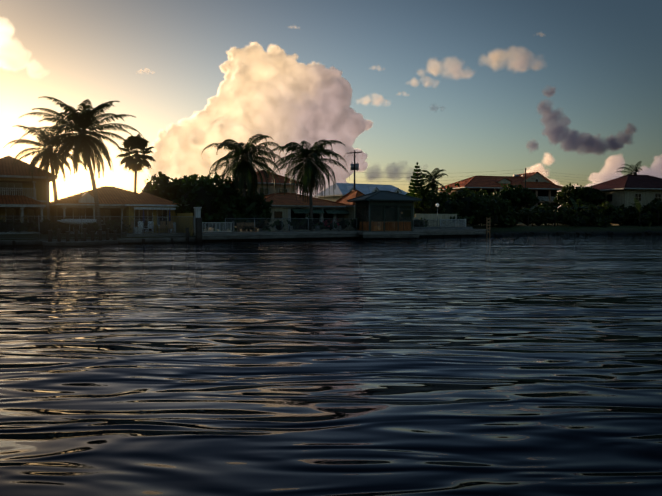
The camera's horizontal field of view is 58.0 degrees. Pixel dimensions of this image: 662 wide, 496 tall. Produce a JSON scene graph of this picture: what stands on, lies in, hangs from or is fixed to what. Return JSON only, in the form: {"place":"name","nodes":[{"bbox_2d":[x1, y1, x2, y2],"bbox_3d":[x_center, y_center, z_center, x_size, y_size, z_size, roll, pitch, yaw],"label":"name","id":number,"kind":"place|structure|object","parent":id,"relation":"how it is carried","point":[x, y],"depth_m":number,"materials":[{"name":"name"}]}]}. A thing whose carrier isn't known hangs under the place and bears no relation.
{"place":"outdoors","nodes":[
{"label":"outdoors","id":0,"kind":"place"},
{"bbox_2d":[0,209,201,246],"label":"dock","id":1,"kind":"object","parent":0,"point":[170,233],"depth_m":48.66,"materials":[{"name":"wood"}]},
{"bbox_2d":[0,234,661,495],"bbox_3d":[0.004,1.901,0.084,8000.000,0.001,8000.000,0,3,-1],"label":"water","id":2,"kind":"structure","parent":0,"point":[512,365],"depth_m":7.74,"materials":[{"name":"blue liquid"}]},
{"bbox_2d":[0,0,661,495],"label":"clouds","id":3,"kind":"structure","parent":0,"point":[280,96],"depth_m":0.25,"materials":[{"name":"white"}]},
{"bbox_2d":[0,222,661,241],"bbox_3d":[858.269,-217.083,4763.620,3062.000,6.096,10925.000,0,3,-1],"label":"ground","id":4,"kind":"structure","parent":0,"point":[520,227],"depth_m":82.33,"materials":[{"name":"green plant"}]},
{"bbox_2d":[0,155,57,233],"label":"house","id":5,"kind":"structure","parent":4,"relation":"on","point":[22,193],"depth_m":55.37,"materials":[{"name":"yellow paint"}]},
{"bbox_2d":[2,121,86,232],"bbox_3d":[-25.943,-6.430,55.240,7.546,9.996,8.197,-2,3,-32],"label":"palm","id":6,"kind":"object","parent":4,"relation":"on","point":[46,156],"depth_m":54.57,"materials":[{"name":"green plant"}]},
{"bbox_2d":[0,215,130,233],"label":"hedge","id":7,"kind":"object","parent":4,"relation":"on","point":[116,226],"depth_m":52.16,"materials":[{"name":"green plant"}]},
{"bbox_2d":[16,96,143,234],"bbox_3d":[-21.072,-6.845,50.874,10.086,11.630,9.943,-2,3,-32],"label":"tall palm","id":8,"kind":"object","parent":4,"relation":"on","point":[81,141],"depth_m":50.64,"materials":[{"name":"green plant"}]},
{"bbox_2d":[48,186,201,235],"bbox_3d":[-20.470,-3.553,56.973,11.330,4.882,15.582,-2,3,-32],"label":"bungalow","id":9,"kind":"object","parent":4,"relation":"on","point":[114,201],"depth_m":55.68,"materials":[{"name":"brown tile"}]},
{"bbox_2d":[117,133,155,192],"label":"fan palm","id":10,"kind":"object","parent":4,"relation":"on","point":[139,142],"depth_m":67.58,"materials":[{"name":"green plant"}]},
{"bbox_2d":[144,176,154,188],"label":"bare frangipani","id":11,"kind":"object","parent":4,"relation":"on","point":[147,185],"depth_m":67.58,"materials":[{"name":"green plant"}]},
{"bbox_2d":[201,134,286,231],"bbox_3d":[-8.843,-6.584,60.603,8.075,9.808,8.068,-2,3,-32],"label":"palm","id":12,"kind":"object","parent":4,"relation":"on","point":[243,170],"depth_m":59.52,"materials":[{"name":"green plant"}]},
{"bbox_2d":[142,172,359,231],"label":"bushes","id":13,"kind":"object","parent":4,"relation":"on","point":[212,199],"depth_m":59.14,"materials":[{"name":"green plant"}]},
{"bbox_2d":[140,181,182,195],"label":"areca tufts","id":14,"kind":"object","parent":13,"relation":"on","point":[170,188],"depth_m":60.86,"materials":[{"name":"green plant"}]},
{"bbox_2d":[193,218,358,241],"bbox_3d":[-2.086,-1.171,59.866,23.620,3.660,3.130,-2,3,-32],"label":"dock","id":15,"kind":"object","parent":4,"relation":"on","point":[317,232],"depth_m":56.51,"materials":[{"name":"silver metal"}]},
{"bbox_2d":[141,172,460,223],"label":"trees","id":16,"kind":"object","parent":4,"relation":"on","point":[176,180],"depth_m":68.89,"materials":[{"name":"green plant"}]},
{"bbox_2d":[229,170,373,231],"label":"villa","id":17,"kind":"object","parent":4,"relation":"on","point":[287,205],"depth_m":69.05,"materials":[{"name":"beige paint"}]},
{"bbox_2d":[267,140,349,230],"bbox_3d":[-2.183,-6.727,64.329,8.510,9.753,8.791,-2,3,-32],"label":"palm","id":18,"kind":"object","parent":4,"relation":"on","point":[309,175],"depth_m":63.67,"materials":[{"name":"green plant"}]},
{"bbox_2d":[347,150,361,189],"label":"utility pole","id":19,"kind":"object","parent":4,"relation":"on","point":[354,166],"depth_m":87.51,"materials":[{"name":"grey metal"}]},
{"bbox_2d":[314,183,406,225],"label":"house","id":20,"kind":"structure","parent":4,"relation":"on","point":[341,190],"depth_m":112.28,"materials":[{"name":"metal roofing"},{"name":"stucco"},{"name":"white paint"}]},
{"bbox_2d":[347,190,421,239],"bbox_3d":[5.209,-2.815,63.814,6.535,6.582,6.912,-1,3,-19],"label":"gazebo","id":21,"kind":"object","parent":4,"relation":"on","point":[384,199],"depth_m":61.45,"materials":[{"name":"orange wood"}]},
{"bbox_2d":[404,162,424,215],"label":"norfolk pine","id":22,"kind":"object","parent":4,"relation":"on","point":[411,191],"depth_m":80.94,"materials":[{"name":"green plant"}]},
{"bbox_2d":[408,180,438,199],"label":"tree","id":23,"kind":"object","parent":4,"relation":"on","point":[421,193],"depth_m":77.64,"materials":[{"name":"green plant"}]},
{"bbox_2d":[407,168,447,192],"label":"palm tree","id":24,"kind":"object","parent":4,"relation":"on","point":[431,177],"depth_m":84.46,"materials":[{"name":"green plant"}]},
{"bbox_2d":[381,203,490,237],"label":"wall","id":25,"kind":"structure","parent":4,"relation":"on","point":[441,224],"depth_m":70.95,"materials":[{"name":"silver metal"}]},
{"bbox_2d":[404,182,514,227],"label":"bushes","id":26,"kind":"object","parent":4,"relation":"on","point":[469,206],"depth_m":79.27,"materials":[{"name":"green plant"}]},
{"bbox_2d":[328,151,609,191],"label":"power lines","id":27,"kind":"object","parent":4,"relation":"on","point":[446,180],"depth_m":94.64,"materials":[{"name":"black metal"}]},
{"bbox_2d":[438,172,568,221],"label":"house","id":28,"kind":"structure","parent":4,"relation":"on","point":[545,189],"depth_m":134.56,"materials":[{"name":"tile"}]},
{"bbox_2d":[485,183,539,224],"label":"tree","id":29,"kind":"object","parent":4,"relation":"on","point":[520,196],"depth_m":98.60,"materials":[{"name":"green plant"}]},
{"bbox_2d":[466,198,661,226],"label":"hedge","id":30,"kind":"object","parent":4,"relation":"on","point":[604,214],"depth_m":91.04,"materials":[{"name":"green plant"}]},
{"bbox_2d":[553,183,605,206],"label":"tree","id":31,"kind":"object","parent":4,"relation":"on","point":[591,195],"depth_m":103.15,"materials":[{"name":"green plant"}]},
{"bbox_2d":[517,197,661,226],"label":"banana plants","id":32,"kind":"object","parent":4,"relation":"on","point":[658,207],"depth_m":88.28,"materials":[{"name":"green plant"}]},
{"bbox_2d":[589,175,661,224],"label":"house","id":33,"kind":"structure","parent":4,"relation":"on","point":[645,190],"depth_m":101.09,"materials":[{"name":"red tile"}]},
{"bbox_2d":[617,161,641,175],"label":"roof palm","id":34,"kind":"object","parent":4,"relation":"on","point":[636,170],"depth_m":117.93,"materials":[{"name":"green plant"}]},
{"bbox_2d":[0,0,661,201],"label":"sky","id":35,"kind":"structure","parent":0,"point":[602,58],"materials":[{"name":"blue"}]}
]}

